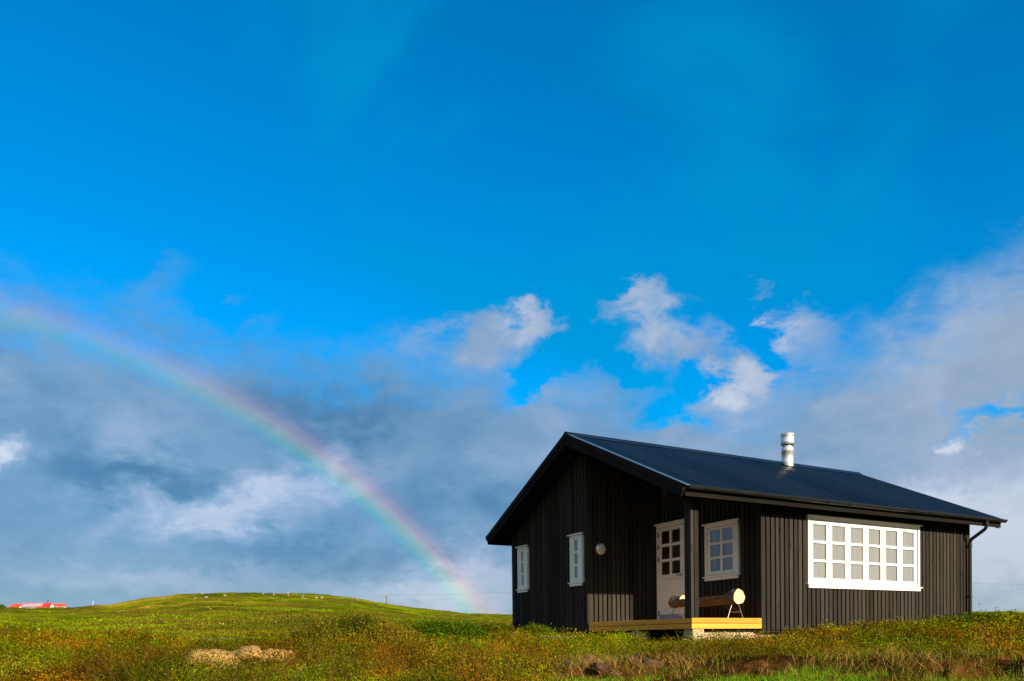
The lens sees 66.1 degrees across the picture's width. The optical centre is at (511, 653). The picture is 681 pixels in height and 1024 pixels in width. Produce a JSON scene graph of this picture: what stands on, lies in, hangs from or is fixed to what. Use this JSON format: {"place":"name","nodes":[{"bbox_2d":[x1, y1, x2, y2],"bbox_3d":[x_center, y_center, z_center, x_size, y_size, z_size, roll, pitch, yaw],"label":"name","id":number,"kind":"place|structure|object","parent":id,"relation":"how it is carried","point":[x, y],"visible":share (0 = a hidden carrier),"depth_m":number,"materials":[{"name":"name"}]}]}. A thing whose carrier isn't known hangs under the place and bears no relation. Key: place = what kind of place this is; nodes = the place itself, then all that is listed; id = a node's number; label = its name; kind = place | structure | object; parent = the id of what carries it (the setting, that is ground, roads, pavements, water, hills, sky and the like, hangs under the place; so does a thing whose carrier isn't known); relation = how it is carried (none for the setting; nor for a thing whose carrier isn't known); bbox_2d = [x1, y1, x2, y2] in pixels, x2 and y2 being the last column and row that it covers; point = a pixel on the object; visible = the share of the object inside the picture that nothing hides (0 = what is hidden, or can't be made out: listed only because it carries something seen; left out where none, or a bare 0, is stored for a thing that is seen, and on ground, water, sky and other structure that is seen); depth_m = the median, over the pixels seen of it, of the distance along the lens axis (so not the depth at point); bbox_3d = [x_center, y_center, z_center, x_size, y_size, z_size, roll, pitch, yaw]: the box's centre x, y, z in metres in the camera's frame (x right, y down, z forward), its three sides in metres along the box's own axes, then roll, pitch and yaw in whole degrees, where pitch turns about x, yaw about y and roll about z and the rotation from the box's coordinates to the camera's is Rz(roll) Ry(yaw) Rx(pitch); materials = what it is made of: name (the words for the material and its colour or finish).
{"place":"outdoors","nodes":[
{"label":"outdoors","id":0,"kind":"place"},
{"bbox_2d":[0,591,1023,680],"bbox_3d":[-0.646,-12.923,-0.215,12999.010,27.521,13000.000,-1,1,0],"label":"ground","id":1,"kind":"structure","parent":0,"point":[341,601],"depth_m":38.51,"materials":[{"name":"green plant"}]},
{"bbox_2d":[9,603,24,607],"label":"farm building","id":2,"kind":"structure","parent":1,"relation":"on","point":[16,605],"depth_m":278.37,"materials":[{"name":"red metal"}]},
{"bbox_2d":[21,603,42,607],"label":"farm building","id":3,"kind":"structure","parent":1,"relation":"on","point":[33,605],"depth_m":275.44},
{"bbox_2d":[36,603,54,607],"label":"farm building","id":4,"kind":"structure","parent":1,"relation":"on","point":[44,605],"depth_m":272.52,"materials":[{"name":"red metal"}]},
{"bbox_2d":[54,604,65,606],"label":"farm building","id":5,"kind":"structure","parent":1,"relation":"on","point":[59,605],"depth_m":293.28,"materials":[{"name":"red metal"}]},
{"bbox_2d":[186,636,233,650],"bbox_3d":[-4.140,-0.070,10.840,0.735,0.368,0.568,-1,1,0],"label":"shrub","id":6,"kind":"object","parent":1,"relation":"on","point":[203,641],"visible":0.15,"depth_m":10.79,"materials":[{"name":"green plant"}]},
{"bbox_2d":[184,649,239,667],"bbox_3d":[-3.386,0.084,8.900,0.647,0.283,0.417,-1,1,-6],"label":"boulder","id":7,"kind":"object","parent":1,"relation":"on","point":[210,655],"visible":0.3,"depth_m":8.78,"materials":[{"name":"beige stone"}]},
{"bbox_2d":[231,645,268,664],"bbox_3d":[-3.122,0.043,9.374,0.349,0.289,0.526,-2,1,-44],"label":"boulder","id":8,"kind":"object","parent":1,"relation":"on","point":[253,649],"visible":0.28,"depth_m":9.25,"materials":[{"name":"beige stone"}]},
{"bbox_2d":[263,648,295,661],"bbox_3d":[-2.944,0.035,9.758,0.531,0.204,0.266,-1,1,-11],"label":"boulder","id":9,"kind":"object","parent":1,"relation":"on","point":[270,649],"visible":0.13,"depth_m":9.70,"materials":[{"name":"beige stone"}]},
{"bbox_2d":[278,615,362,648],"bbox_3d":[-2.927,-0.317,12.241,1.463,0.625,1.205,-1,1,0],"label":"shrub","id":10,"kind":"object","parent":1,"relation":"on","point":[323,631],"visible":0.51,"depth_m":12.02,"materials":[{"name":"green plant"}]},
{"bbox_2d":[310,606,388,639],"bbox_3d":[-2.513,-0.406,12.645,1.481,0.715,1.185,-1,1,0],"label":"shrub","id":11,"kind":"object","parent":1,"relation":"on","point":[362,622],"visible":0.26,"depth_m":12.44,"materials":[{"name":"green plant"}]},
{"bbox_2d":[356,618,427,650],"bbox_3d":[-1.849,-0.274,12.255,1.151,0.561,0.967,-1,1,0],"label":"shrub","id":12,"kind":"object","parent":1,"relation":"on","point":[392,630],"visible":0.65,"depth_m":12.05,"materials":[{"name":"green plant"}]},
{"bbox_2d":[404,615,501,645],"bbox_3d":[-1.068,-0.337,12.736,1.866,0.598,1.140,-1,1,0],"label":"shrub","id":13,"kind":"object","parent":1,"relation":"on","point":[427,627],"visible":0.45,"depth_m":12.58,"materials":[{"name":"green plant"}]},
{"bbox_2d":[0,613,1023,680],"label":"heather twigs","id":14,"kind":"object","parent":1,"relation":"on","point":[480,664],"visible":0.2,"depth_m":7.87,"materials":[{"name":"green plant"}]},
{"bbox_2d":[519,621,559,635],"bbox_3d":[0.510,-0.461,16.191,0.933,0.419,0.678,-1,1,0],"label":"shrub","id":15,"kind":"object","parent":1,"relation":"on","point":[535,626],"visible":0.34,"depth_m":16.13,"materials":[{"name":"green plant"}]},
{"bbox_2d":[556,660,582,667],"bbox_3d":[0.604,0.129,8.223,0.285,0.134,0.181,-1,1,0],"label":"soil clod","id":16,"kind":"object","parent":1,"relation":"on","point":[578,664],"visible":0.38,"depth_m":8.17,"materials":[{"name":"brown soil"}]},
{"bbox_2d":[581,655,599,662],"bbox_3d":[0.831,0.081,8.416,0.265,0.142,0.140,-1,1,-40],"label":"soil clod","id":17,"kind":"object","parent":1,"relation":"on","point":[586,660],"visible":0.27,"depth_m":8.37,"materials":[{"name":"brown soil"}]},
{"bbox_2d":[593,662,612,673],"bbox_3d":[0.928,0.145,7.957,0.210,0.120,0.409,-1,1,10],"label":"soil clod","id":18,"kind":"object","parent":1,"relation":"on","point":[596,666],"visible":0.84,"depth_m":7.82,"materials":[{"name":"brown soil"}]},
{"bbox_2d":[604,670,621,677],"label":"soil clod","id":19,"kind":"object","parent":1,"relation":"on","point":[613,673],"visible":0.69,"depth_m":7.74,"materials":[{"name":"brown soil"}]},
{"bbox_2d":[621,655,646,662],"bbox_3d":[1.252,0.087,8.097,0.222,0.152,0.320,-1,1,-30],"label":"soil clod","id":20,"kind":"object","parent":1,"relation":"on","point":[632,659],"visible":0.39,"depth_m":8.01,"materials":[{"name":"brown soil"}]},
{"bbox_2d":[642,659,663,667],"bbox_3d":[1.425,0.120,7.920,0.259,0.138,0.149,-1,1,2],"label":"soil clod","id":21,"kind":"object","parent":1,"relation":"on","point":[650,663],"visible":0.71,"depth_m":7.86,"materials":[{"name":"brown soil"}]},
{"bbox_2d":[485,431,1007,643],"bbox_3d":[5.143,-2.549,18.526,9.210,5.562,7.546,-1,1,-29],"label":"cabin","id":22,"kind":"object","parent":1,"relation":"on","point":[601,532],"visible":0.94,"depth_m":16.56,"materials":[{"name":"black wood"}]},
{"bbox_2d":[515,545,529,592],"bbox_3d":[0.260,-2.034,18.945,0.122,1.117,0.540,-1,1,-29],"label":"window","id":23,"kind":"structure","parent":22,"relation":"in","point":[522,551],"depth_m":18.95,"materials":[{"name":"white paint"}]},
{"bbox_2d":[567,532,584,586],"bbox_3d":[1.383,-2.013,16.895,0.122,1.117,0.545,-1,1,-29],"label":"window","id":24,"kind":"structure","parent":22,"relation":"in","point":[577,578],"depth_m":16.88,"materials":[{"name":"white paint"}]},
{"bbox_2d":[654,519,684,618],"bbox_3d":[3.396,-1.742,16.724,0.124,2.120,1.035,-1,1,-29],"label":"door","id":25,"kind":"structure","parent":22,"relation":"in","point":[668,585],"depth_m":16.78,"materials":[{"name":"white paint"}]},
{"bbox_2d":[668,588,744,618],"bbox_3d":[3.704,-0.926,15.136,0.397,0.544,1.822,-1,1,-29],"label":"log bench","id":26,"kind":"object","parent":22,"relation":"on","point":[734,596],"visible":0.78,"depth_m":14.70,"materials":[{"name":"brown wood"}]},
{"bbox_2d":[702,518,740,580],"bbox_3d":[4.105,-2.019,15.418,0.122,1.135,0.990,-1,1,-29],"label":"window","id":27,"kind":"structure","parent":22,"relation":"in","point":[722,538],"depth_m":15.39,"materials":[{"name":"white paint"}]},
{"bbox_2d":[806,514,922,590],"bbox_3d":[7.170,-2.000,15.925,3.490,1.402,0.122,-1,1,-29],"label":"window","id":28,"kind":"structure","parent":22,"relation":"in","point":[842,553],"depth_m":15.87,"materials":[{"name":"white paint"}]},
{"bbox_2d":[532,641,1023,680],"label":"dry grass","id":29,"kind":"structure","parent":1,"relation":"on","point":[690,658],"depth_m":7.64,"materials":[{"name":"brown plant"}]},
{"bbox_2d":[0,0,1023,614],"label":"sky","id":30,"kind":"structure","parent":0,"point":[296,296],"materials":[{"name":"blue"}]}
]}

